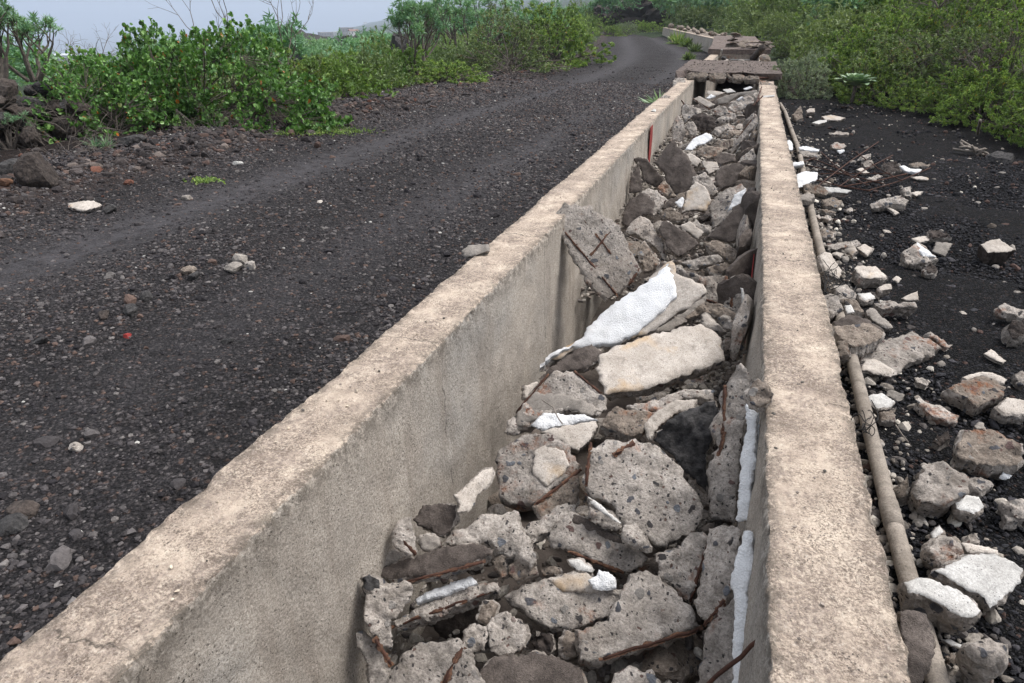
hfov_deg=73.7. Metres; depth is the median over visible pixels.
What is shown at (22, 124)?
lava boulder
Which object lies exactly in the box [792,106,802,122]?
concrete chunk
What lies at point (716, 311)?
concrete slab
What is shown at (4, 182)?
stone
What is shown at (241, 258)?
stone
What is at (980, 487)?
concrete chunk
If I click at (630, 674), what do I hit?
concrete chunk
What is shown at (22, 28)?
spurge tree
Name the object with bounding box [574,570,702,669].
concrete chunk
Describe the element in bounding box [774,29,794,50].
shrub
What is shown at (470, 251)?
stone
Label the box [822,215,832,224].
plaster flake
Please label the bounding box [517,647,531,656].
concrete chunk
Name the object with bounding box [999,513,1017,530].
concrete chunk
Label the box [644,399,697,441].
concrete slab
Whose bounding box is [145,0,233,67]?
bare shrub
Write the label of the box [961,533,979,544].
plaster flake
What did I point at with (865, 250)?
plaster flake
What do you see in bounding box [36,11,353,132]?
round leaved bush
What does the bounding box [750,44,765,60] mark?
timber post
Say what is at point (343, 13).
sky
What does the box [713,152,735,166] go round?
concrete slab
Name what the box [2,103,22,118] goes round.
lava boulder
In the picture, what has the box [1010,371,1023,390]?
concrete chunk
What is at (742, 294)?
concrete slab
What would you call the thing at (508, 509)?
concrete chunk
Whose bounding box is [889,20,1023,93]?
shrub
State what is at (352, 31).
house
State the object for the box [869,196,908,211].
concrete slab
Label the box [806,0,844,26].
spurge ball
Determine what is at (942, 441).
lava rock
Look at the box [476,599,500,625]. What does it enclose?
concrete chunk
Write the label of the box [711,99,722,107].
concrete chunk
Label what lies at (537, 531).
concrete chunk
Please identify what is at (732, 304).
concrete slab
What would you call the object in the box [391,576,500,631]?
concrete slab
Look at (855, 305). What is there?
concrete chunk
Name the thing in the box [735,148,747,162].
concrete chunk
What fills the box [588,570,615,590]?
foam piece
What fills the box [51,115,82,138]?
lava boulder
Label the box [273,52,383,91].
bush
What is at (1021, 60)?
dead shrub
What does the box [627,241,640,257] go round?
concrete chunk
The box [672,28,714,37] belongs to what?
channel fill
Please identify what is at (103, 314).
stone
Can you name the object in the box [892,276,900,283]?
plaster flake
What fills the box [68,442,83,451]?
stone
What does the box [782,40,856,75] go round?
shrub
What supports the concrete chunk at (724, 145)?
on the rubble crumbs at (716, 378)
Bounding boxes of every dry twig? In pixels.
[542,400,562,423]
[895,425,908,442]
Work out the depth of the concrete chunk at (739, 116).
9.89 m
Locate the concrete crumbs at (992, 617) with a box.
[786,135,1023,682]
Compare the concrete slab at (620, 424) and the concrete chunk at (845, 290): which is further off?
the concrete chunk at (845, 290)
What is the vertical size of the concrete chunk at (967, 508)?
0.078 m
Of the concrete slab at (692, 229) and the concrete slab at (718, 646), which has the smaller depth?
the concrete slab at (718, 646)
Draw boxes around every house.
[318,32,333,36]
[339,27,352,35]
[348,29,358,35]
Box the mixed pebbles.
[780,101,1023,630]
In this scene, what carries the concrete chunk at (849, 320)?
on the ground
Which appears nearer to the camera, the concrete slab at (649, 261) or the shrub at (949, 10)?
the concrete slab at (649, 261)
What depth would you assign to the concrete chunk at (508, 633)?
2.08 m
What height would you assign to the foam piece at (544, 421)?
0.073 m
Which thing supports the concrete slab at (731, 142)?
on the rubble crumbs at (716, 378)
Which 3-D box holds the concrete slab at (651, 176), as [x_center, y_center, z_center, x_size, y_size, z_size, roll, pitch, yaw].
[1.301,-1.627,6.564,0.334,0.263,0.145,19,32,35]
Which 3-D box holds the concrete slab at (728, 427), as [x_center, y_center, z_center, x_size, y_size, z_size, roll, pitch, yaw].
[0.774,0.353,2.427,0.154,0.433,0.432,8,27,16]
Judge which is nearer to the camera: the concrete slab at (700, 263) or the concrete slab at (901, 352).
the concrete slab at (901, 352)
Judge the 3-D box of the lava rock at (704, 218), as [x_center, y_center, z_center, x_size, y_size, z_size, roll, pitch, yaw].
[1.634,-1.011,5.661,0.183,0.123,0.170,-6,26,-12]
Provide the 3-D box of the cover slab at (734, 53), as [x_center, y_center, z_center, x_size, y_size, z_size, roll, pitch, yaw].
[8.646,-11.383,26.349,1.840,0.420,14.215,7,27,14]
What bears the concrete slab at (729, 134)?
on the rubble crumbs at (716, 378)
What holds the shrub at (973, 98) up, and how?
on the ground
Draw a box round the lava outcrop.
[386,30,418,80]
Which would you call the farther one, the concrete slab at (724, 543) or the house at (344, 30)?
the house at (344, 30)
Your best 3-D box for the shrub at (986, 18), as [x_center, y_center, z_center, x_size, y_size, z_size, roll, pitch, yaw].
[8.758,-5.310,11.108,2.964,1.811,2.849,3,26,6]
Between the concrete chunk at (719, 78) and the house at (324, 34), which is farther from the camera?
the house at (324, 34)
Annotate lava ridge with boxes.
[271,30,341,61]
[332,35,353,45]
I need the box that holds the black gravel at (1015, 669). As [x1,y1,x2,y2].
[791,149,1023,682]
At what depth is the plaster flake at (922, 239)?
4.72 m
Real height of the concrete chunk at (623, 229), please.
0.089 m
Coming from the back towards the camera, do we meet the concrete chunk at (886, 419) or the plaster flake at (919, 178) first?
the plaster flake at (919, 178)
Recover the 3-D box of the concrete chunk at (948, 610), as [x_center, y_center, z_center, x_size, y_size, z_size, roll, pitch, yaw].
[1.084,0.681,1.747,0.184,0.141,0.098,20,32,35]
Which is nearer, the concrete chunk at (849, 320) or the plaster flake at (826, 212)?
the concrete chunk at (849, 320)
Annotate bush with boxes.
[22,46,185,143]
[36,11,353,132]
[227,85,288,120]
[246,31,371,95]
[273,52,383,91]
[340,65,407,92]
[402,58,491,86]
[448,0,571,72]
[475,22,564,49]
[498,0,616,67]
[592,16,633,35]
[613,21,639,33]
[624,20,664,32]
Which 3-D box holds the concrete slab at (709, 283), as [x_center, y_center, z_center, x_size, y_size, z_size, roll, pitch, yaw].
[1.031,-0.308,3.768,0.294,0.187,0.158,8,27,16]
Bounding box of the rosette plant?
[833,73,878,102]
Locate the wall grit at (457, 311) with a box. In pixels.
[79,81,888,676]
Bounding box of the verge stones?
[0,53,597,237]
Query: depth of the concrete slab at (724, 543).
2.01 m
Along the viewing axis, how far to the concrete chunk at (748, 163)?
6.33 m
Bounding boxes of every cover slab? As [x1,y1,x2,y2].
[675,65,781,80]
[684,59,776,66]
[708,36,770,60]
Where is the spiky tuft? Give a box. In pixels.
[639,91,661,102]
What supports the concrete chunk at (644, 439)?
on the rubble crumbs at (716, 378)
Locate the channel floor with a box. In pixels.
[421,80,751,682]
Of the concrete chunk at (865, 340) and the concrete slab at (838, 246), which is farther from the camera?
the concrete slab at (838, 246)
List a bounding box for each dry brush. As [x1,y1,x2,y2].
[0,76,136,150]
[24,116,124,160]
[177,102,236,131]
[304,84,344,106]
[488,45,528,73]
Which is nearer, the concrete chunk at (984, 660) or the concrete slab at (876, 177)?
the concrete chunk at (984, 660)
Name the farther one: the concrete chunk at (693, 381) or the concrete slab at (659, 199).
the concrete slab at (659, 199)
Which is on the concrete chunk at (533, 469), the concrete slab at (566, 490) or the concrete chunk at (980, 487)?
the concrete slab at (566, 490)
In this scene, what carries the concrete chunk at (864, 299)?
on the ground
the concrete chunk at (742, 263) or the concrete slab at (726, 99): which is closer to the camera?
the concrete chunk at (742, 263)
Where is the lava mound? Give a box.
[593,0,687,29]
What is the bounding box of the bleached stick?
[976,119,981,134]
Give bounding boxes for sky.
[2,0,478,26]
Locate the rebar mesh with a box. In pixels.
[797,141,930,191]
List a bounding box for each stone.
[0,158,16,174]
[0,178,12,186]
[0,512,28,537]
[5,500,39,518]
[13,152,59,187]
[31,337,49,344]
[68,200,101,212]
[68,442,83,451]
[98,310,108,319]
[101,204,116,213]
[117,134,146,146]
[123,303,138,317]
[123,333,131,338]
[139,290,153,301]
[180,265,196,274]
[181,195,192,199]
[187,271,199,280]
[221,338,233,343]
[224,262,241,272]
[232,253,247,264]
[233,161,242,164]
[243,261,255,269]
[462,244,489,258]
[725,44,739,46]
[738,42,745,47]
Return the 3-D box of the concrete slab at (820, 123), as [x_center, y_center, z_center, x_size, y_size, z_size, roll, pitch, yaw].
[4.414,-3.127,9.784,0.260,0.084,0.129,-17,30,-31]
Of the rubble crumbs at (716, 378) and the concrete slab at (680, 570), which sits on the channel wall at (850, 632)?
the rubble crumbs at (716, 378)
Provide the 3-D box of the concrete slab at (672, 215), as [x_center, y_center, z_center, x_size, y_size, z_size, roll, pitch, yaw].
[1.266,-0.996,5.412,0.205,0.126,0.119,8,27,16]
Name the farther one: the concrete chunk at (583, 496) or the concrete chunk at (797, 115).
the concrete chunk at (797, 115)
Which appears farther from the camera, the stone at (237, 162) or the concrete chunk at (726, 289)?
the stone at (237, 162)
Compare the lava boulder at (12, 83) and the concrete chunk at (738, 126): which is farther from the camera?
the concrete chunk at (738, 126)
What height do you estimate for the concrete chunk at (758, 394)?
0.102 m
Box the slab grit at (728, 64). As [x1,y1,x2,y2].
[685,39,774,73]
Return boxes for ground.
[0,0,1023,682]
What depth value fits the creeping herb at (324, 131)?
8.53 m
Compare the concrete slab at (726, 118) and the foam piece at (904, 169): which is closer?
the foam piece at (904, 169)
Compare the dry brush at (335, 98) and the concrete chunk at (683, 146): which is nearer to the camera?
the concrete chunk at (683, 146)
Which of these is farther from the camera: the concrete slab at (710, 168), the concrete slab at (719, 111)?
the concrete slab at (719, 111)
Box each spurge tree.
[0,0,16,78]
[0,5,65,82]
[381,0,456,79]
[421,0,524,68]
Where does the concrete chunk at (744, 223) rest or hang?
on the rubble crumbs at (716, 378)
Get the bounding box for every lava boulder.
[0,78,18,94]
[0,84,14,102]
[0,93,16,107]
[0,95,5,105]
[0,107,20,126]
[0,112,7,129]
[0,130,13,140]
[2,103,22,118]
[2,133,23,147]
[12,122,25,130]
[15,96,45,120]
[18,118,39,131]
[18,126,42,147]
[19,106,35,118]
[23,84,38,96]
[31,81,52,95]
[41,138,54,145]
[42,94,60,103]
[44,100,64,118]
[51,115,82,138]
[51,115,83,140]
[58,99,68,111]
[66,99,90,114]
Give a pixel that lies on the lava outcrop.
(396, 40)
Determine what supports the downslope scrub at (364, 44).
on the ground
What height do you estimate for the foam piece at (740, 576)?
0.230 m
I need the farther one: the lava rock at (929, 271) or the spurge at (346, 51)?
the spurge at (346, 51)
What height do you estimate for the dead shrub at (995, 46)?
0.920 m
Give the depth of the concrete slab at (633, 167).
6.49 m
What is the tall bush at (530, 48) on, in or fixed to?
on the ground
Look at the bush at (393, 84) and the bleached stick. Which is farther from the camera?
the bush at (393, 84)
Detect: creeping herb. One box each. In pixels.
[183,176,225,184]
[266,130,323,135]
[282,127,371,136]
[316,125,385,135]
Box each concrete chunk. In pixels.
[356,629,390,682]
[362,580,412,667]
[384,549,412,566]
[387,638,484,682]
[391,517,417,556]
[413,503,459,537]
[416,533,441,551]
[462,623,489,653]
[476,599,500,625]
[479,650,587,682]
[486,504,506,514]
[487,611,530,655]
[488,490,499,504]
[492,554,537,579]
[495,432,581,511]
[500,502,518,511]
[508,559,537,582]
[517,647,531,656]
[521,381,537,400]
[524,503,576,543]
[541,566,562,578]
[558,629,577,660]
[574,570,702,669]
[576,505,588,514]
[578,474,606,509]
[582,439,702,547]
[589,418,604,442]
[590,348,604,370]
[591,421,598,439]
[612,665,660,682]
[619,285,634,295]
[620,524,651,552]
[621,227,631,237]
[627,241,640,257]
[635,391,666,403]
[636,557,664,582]
[639,433,659,446]
[642,633,703,682]
[653,221,679,233]
[654,261,666,271]
[655,539,683,551]
[664,388,675,393]
[669,254,690,264]
[673,78,685,85]
[676,193,684,202]
[677,209,692,224]
[677,575,707,633]
[678,143,689,149]
[682,375,722,389]
[684,267,704,276]
[686,72,694,79]
[688,479,727,531]
[691,203,710,216]
[692,221,711,235]
[695,72,708,81]
[706,262,727,275]
[709,73,726,83]
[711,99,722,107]
[714,139,729,151]
[716,273,756,304]
[721,337,746,354]
[725,124,734,129]
[726,73,731,82]
[726,248,757,278]
[730,294,753,360]
[732,74,744,83]
[732,130,741,134]
[734,124,742,129]
[735,114,744,118]
[735,118,745,124]
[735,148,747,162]
[735,179,755,187]
[735,228,752,259]
[736,214,749,246]
[737,143,758,160]
[737,166,756,180]
[740,159,756,166]
[740,191,760,232]
[741,140,756,150]
[743,93,758,103]
[743,116,757,128]
[743,378,773,412]
[744,76,759,84]
[744,103,758,118]
[747,186,755,190]
[750,131,757,141]
[759,54,770,61]
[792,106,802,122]
[801,194,814,208]
[805,108,814,115]
[815,252,841,289]
[816,214,822,222]
[820,229,836,240]
[824,294,843,322]
[830,284,856,299]
[832,315,883,331]
[832,323,885,365]
[837,339,850,362]
[840,298,863,317]
[841,256,848,262]
[844,208,852,213]
[856,293,875,305]
[857,153,870,162]
[863,308,892,331]
[876,284,891,297]
[876,407,895,426]
[886,390,903,401]
[893,475,909,505]
[896,610,935,682]
[897,578,981,634]
[900,186,911,199]
[907,461,969,517]
[914,396,958,427]
[920,535,963,570]
[944,652,956,669]
[949,495,983,523]
[950,429,1023,479]
[955,637,1007,682]
[968,477,993,497]
[977,239,1015,263]
[987,223,996,227]
[989,397,1023,424]
[993,303,1023,320]
[997,498,1023,526]
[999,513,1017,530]
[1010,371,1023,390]
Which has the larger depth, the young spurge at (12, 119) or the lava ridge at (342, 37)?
the lava ridge at (342, 37)
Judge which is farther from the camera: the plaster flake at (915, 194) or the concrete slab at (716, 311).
the plaster flake at (915, 194)
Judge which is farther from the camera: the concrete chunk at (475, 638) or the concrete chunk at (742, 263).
the concrete chunk at (742, 263)
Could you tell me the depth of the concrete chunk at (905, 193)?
5.84 m
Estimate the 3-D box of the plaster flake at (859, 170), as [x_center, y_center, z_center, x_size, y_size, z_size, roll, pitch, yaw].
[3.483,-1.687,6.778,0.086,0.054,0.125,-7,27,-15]
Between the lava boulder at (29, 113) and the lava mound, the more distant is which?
the lava mound
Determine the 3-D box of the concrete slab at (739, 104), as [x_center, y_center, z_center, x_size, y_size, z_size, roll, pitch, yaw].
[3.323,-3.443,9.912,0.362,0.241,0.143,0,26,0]
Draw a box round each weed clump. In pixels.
[667,28,691,43]
[677,36,692,46]
[680,51,695,59]
[685,43,705,51]
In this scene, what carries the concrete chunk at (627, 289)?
on the rubble crumbs at (716, 378)
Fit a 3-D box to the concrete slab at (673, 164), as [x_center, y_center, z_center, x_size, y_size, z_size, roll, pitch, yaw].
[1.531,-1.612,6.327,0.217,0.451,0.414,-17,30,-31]
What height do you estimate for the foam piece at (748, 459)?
0.252 m
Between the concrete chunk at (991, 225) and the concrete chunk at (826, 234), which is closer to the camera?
the concrete chunk at (826, 234)
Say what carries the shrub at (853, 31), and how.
on the ground
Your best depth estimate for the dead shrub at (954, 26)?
12.25 m
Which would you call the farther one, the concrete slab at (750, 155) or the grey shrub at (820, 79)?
the grey shrub at (820, 79)
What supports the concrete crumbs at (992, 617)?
on the ground
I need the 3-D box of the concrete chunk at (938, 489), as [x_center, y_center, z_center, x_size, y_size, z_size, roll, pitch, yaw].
[1.355,0.481,2.186,0.165,0.186,0.195,8,27,16]
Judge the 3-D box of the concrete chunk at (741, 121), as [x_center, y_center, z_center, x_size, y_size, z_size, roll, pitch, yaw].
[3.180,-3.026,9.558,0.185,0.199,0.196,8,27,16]
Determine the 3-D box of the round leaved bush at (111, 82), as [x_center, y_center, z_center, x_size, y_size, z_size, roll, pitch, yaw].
[-4.859,-3.001,8.256,1.695,1.069,1.813,-10,27,-20]
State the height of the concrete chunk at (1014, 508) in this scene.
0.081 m
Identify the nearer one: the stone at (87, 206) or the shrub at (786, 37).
the stone at (87, 206)
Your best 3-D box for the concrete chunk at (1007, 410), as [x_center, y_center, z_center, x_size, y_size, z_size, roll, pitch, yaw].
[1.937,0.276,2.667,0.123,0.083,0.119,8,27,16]
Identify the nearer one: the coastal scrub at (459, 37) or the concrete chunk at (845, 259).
the concrete chunk at (845, 259)
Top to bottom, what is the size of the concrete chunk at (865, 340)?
0.166 m
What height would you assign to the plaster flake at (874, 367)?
0.039 m
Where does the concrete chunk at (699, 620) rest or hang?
on the rubble crumbs at (716, 378)
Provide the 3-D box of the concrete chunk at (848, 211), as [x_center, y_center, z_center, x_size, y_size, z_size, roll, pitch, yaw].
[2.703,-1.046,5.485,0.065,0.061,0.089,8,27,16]
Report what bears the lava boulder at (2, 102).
on the lava boulder
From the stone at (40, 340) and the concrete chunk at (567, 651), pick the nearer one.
the concrete chunk at (567, 651)
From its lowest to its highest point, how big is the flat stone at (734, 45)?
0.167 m
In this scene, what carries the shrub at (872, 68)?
on the ground
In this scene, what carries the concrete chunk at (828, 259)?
on the ground
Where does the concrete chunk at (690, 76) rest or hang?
on the channel wall at (282, 557)
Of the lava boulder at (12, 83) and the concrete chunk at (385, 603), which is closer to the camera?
the concrete chunk at (385, 603)
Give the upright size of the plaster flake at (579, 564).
0.043 m
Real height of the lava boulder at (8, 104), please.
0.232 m
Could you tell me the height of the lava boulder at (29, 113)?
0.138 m
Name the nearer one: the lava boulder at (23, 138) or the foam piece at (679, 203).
the foam piece at (679, 203)
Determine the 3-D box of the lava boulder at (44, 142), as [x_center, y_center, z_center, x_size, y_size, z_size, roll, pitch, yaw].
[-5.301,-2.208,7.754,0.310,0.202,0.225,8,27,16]
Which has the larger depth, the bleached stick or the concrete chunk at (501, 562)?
the bleached stick
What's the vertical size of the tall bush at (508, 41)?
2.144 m
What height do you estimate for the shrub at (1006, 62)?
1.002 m
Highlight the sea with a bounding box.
[1,25,340,54]
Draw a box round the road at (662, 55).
[0,31,709,660]
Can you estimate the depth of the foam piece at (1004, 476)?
2.30 m
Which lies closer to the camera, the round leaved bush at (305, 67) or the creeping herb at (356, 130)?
the creeping herb at (356, 130)
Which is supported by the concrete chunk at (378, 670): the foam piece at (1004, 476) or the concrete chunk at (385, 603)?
the concrete chunk at (385, 603)
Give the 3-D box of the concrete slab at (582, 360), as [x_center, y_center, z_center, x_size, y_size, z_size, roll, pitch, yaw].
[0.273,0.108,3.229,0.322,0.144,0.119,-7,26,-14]
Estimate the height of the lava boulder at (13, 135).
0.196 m
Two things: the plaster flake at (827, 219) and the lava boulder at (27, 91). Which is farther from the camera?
the lava boulder at (27, 91)
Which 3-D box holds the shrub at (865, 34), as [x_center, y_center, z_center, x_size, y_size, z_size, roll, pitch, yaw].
[7.647,-5.906,13.728,2.576,1.379,2.721,17,30,31]
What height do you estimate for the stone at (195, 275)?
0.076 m
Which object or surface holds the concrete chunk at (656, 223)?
on the rubble crumbs at (716, 378)
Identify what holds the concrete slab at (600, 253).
on the channel wall at (282, 557)
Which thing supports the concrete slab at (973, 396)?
on the ground
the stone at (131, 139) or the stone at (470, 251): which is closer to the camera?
the stone at (470, 251)
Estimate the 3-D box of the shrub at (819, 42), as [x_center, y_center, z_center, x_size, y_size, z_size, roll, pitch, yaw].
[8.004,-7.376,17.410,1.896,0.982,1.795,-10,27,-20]
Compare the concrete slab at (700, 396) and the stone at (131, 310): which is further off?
the stone at (131, 310)
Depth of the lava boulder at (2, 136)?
7.65 m
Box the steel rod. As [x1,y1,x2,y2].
[706,640,754,682]
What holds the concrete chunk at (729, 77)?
on the cover slab at (765, 74)
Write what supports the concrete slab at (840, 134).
on the ground
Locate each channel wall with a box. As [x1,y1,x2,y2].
[0,27,719,682]
[685,28,910,682]
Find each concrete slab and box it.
[381,543,493,583]
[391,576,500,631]
[445,510,536,570]
[453,467,494,512]
[504,370,606,435]
[504,571,622,632]
[532,468,581,519]
[539,260,706,371]
[539,344,602,381]
[540,421,597,453]
[546,511,647,573]
[555,202,641,302]
[595,324,724,400]
[599,406,652,441]
[621,192,655,227]
[626,216,667,261]
[626,389,714,411]
[628,162,638,194]
[629,163,642,192]
[634,157,663,187]
[637,241,660,273]
[642,188,667,215]
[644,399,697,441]
[653,140,696,194]
[655,295,706,333]
[655,531,707,603]
[657,179,676,198]
[658,220,698,259]
[659,207,683,224]
[672,116,685,141]
[675,265,727,303]
[679,221,703,239]
[680,254,723,271]
[681,104,696,123]
[681,182,710,214]
[684,302,735,323]
[686,121,696,135]
[687,154,701,166]
[692,172,718,197]
[693,96,715,109]
[694,525,742,624]
[698,146,722,159]
[698,598,734,682]
[702,161,719,175]
[703,240,736,264]
[704,205,751,243]
[706,91,725,96]
[706,363,752,522]
[708,184,746,228]
[712,125,725,137]
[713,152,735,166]
[714,105,728,116]
[714,163,747,191]
[715,139,733,151]
[717,90,756,104]
[717,113,735,124]
[720,130,735,138]
[723,88,734,92]
[724,275,744,312]
[727,118,757,153]
[728,95,753,112]
[737,149,756,163]
[740,287,744,302]
[759,80,776,88]
[797,151,817,160]
[802,184,827,197]
[811,120,826,125]
[821,115,845,121]
[821,197,842,211]
[824,187,851,197]
[825,240,860,251]
[829,131,848,136]
[830,142,845,150]
[851,266,887,287]
[859,331,941,376]
[861,160,873,168]
[865,174,882,182]
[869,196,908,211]
[873,300,917,317]
[900,242,937,269]
[908,162,929,168]
[928,553,1023,612]
[940,376,1005,416]
[960,372,1006,385]
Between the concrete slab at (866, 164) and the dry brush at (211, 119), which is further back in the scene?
the dry brush at (211, 119)
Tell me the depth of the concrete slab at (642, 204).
5.60 m
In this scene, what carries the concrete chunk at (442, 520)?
on the rubble crumbs at (716, 378)
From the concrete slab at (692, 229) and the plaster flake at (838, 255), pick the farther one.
the concrete slab at (692, 229)
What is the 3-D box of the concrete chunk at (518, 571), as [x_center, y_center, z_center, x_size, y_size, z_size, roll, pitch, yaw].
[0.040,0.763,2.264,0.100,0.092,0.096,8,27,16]
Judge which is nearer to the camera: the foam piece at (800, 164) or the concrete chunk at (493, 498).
the concrete chunk at (493, 498)
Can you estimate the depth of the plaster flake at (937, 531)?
2.05 m
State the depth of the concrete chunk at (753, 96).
9.95 m
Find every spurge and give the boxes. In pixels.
[0,110,30,149]
[80,133,116,149]
[325,43,381,69]
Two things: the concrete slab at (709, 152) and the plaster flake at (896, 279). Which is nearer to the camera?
the plaster flake at (896, 279)
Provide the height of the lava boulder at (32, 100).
0.280 m
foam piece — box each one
[531,413,597,430]
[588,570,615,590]
[675,197,683,208]
[685,133,712,150]
[706,94,715,99]
[730,531,754,682]
[736,404,759,521]
[788,140,792,151]
[793,161,803,167]
[797,171,817,187]
[798,146,819,152]
[899,165,921,174]
[999,472,1011,479]
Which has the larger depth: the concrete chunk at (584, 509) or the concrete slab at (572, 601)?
the concrete chunk at (584, 509)
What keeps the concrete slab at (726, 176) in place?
on the concrete chunk at (747, 173)
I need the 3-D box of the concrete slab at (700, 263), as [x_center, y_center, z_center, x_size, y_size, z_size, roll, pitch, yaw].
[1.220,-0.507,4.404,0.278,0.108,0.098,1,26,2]
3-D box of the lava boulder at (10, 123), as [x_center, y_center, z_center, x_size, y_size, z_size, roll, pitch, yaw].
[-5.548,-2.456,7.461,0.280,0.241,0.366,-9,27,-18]
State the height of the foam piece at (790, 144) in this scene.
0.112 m
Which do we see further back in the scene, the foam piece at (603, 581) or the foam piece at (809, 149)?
the foam piece at (809, 149)
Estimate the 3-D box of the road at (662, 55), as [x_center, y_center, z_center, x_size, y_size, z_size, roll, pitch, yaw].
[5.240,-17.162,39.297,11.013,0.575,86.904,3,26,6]
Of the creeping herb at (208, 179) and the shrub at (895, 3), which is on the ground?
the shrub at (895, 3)
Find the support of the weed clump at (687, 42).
on the road at (662, 55)
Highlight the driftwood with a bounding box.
[952,139,988,155]
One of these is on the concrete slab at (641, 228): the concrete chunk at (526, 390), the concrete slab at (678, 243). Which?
the concrete slab at (678, 243)
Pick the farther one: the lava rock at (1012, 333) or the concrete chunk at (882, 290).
the concrete chunk at (882, 290)
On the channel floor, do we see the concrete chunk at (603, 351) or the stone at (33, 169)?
the concrete chunk at (603, 351)
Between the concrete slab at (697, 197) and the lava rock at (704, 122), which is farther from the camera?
the lava rock at (704, 122)
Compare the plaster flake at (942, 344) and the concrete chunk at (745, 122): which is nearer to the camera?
the plaster flake at (942, 344)
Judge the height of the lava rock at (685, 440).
0.328 m
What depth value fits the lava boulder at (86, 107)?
7.76 m
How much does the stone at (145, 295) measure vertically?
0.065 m
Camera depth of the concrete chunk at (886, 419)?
2.64 m
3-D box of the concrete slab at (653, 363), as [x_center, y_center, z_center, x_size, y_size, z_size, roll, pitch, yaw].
[0.689,0.098,3.203,0.651,0.240,0.265,-8,27,-17]
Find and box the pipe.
[779,102,950,682]
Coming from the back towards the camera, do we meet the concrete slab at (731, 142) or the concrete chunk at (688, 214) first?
the concrete slab at (731, 142)
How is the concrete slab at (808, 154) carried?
on the ground
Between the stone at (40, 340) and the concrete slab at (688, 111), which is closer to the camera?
the stone at (40, 340)
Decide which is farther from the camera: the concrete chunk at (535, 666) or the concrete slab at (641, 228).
the concrete slab at (641, 228)
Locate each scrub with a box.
[2,3,599,132]
[43,8,545,81]
[426,0,749,34]
[708,0,1005,61]
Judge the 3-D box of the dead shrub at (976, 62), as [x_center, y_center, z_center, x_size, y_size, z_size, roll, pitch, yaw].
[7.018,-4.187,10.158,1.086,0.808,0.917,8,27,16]
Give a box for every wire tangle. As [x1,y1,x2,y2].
[818,259,856,310]
[851,400,878,439]
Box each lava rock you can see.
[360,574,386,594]
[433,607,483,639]
[532,631,556,655]
[653,401,718,494]
[691,113,715,133]
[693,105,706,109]
[698,213,710,223]
[881,161,901,176]
[921,262,937,278]
[926,229,951,241]
[930,431,950,450]
[985,151,1014,163]
[1001,318,1023,347]
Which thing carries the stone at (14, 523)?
on the road at (662, 55)
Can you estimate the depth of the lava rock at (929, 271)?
4.10 m
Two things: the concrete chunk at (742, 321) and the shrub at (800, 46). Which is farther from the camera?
the shrub at (800, 46)
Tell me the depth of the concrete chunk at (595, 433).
3.68 m
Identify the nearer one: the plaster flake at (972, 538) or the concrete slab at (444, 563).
the plaster flake at (972, 538)
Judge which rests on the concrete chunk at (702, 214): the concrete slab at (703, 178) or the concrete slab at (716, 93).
the concrete slab at (703, 178)
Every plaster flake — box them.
[567,557,594,572]
[587,497,622,530]
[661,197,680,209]
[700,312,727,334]
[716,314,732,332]
[819,209,835,216]
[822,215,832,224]
[831,252,844,258]
[844,242,857,257]
[844,305,854,314]
[856,168,868,174]
[856,244,873,257]
[861,359,896,376]
[869,393,894,412]
[887,207,899,215]
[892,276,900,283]
[899,291,918,302]
[910,236,929,243]
[911,176,928,180]
[911,191,922,198]
[913,377,930,389]
[923,332,951,351]
[928,525,945,538]
[931,242,951,256]
[940,639,960,648]
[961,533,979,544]
[961,543,998,555]
[973,422,985,430]
[983,349,1005,364]
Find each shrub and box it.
[41,23,116,73]
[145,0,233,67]
[262,0,313,64]
[761,22,798,44]
[770,30,804,57]
[771,52,833,99]
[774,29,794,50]
[781,47,840,88]
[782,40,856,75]
[788,34,833,57]
[794,33,844,67]
[802,50,861,86]
[809,17,907,66]
[812,11,946,81]
[828,55,896,94]
[831,56,912,106]
[838,23,987,88]
[844,0,946,45]
[844,0,975,46]
[848,0,1001,59]
[874,0,1023,68]
[877,75,944,109]
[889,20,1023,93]
[900,63,997,116]
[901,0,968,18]
[927,0,1023,108]
[929,68,1023,127]
[931,11,986,42]
[934,0,1023,70]
[935,0,1021,26]
[936,0,984,14]
[939,17,1014,64]
[940,33,1014,77]
[957,25,1023,66]
[971,88,1023,137]
[986,56,1023,111]
[993,81,1023,126]
[994,105,1023,147]
[1005,40,1023,91]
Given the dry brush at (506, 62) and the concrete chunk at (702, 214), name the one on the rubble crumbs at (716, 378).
the concrete chunk at (702, 214)
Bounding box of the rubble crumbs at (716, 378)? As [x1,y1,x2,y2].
[388,109,748,682]
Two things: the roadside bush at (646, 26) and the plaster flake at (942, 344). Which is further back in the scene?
the roadside bush at (646, 26)

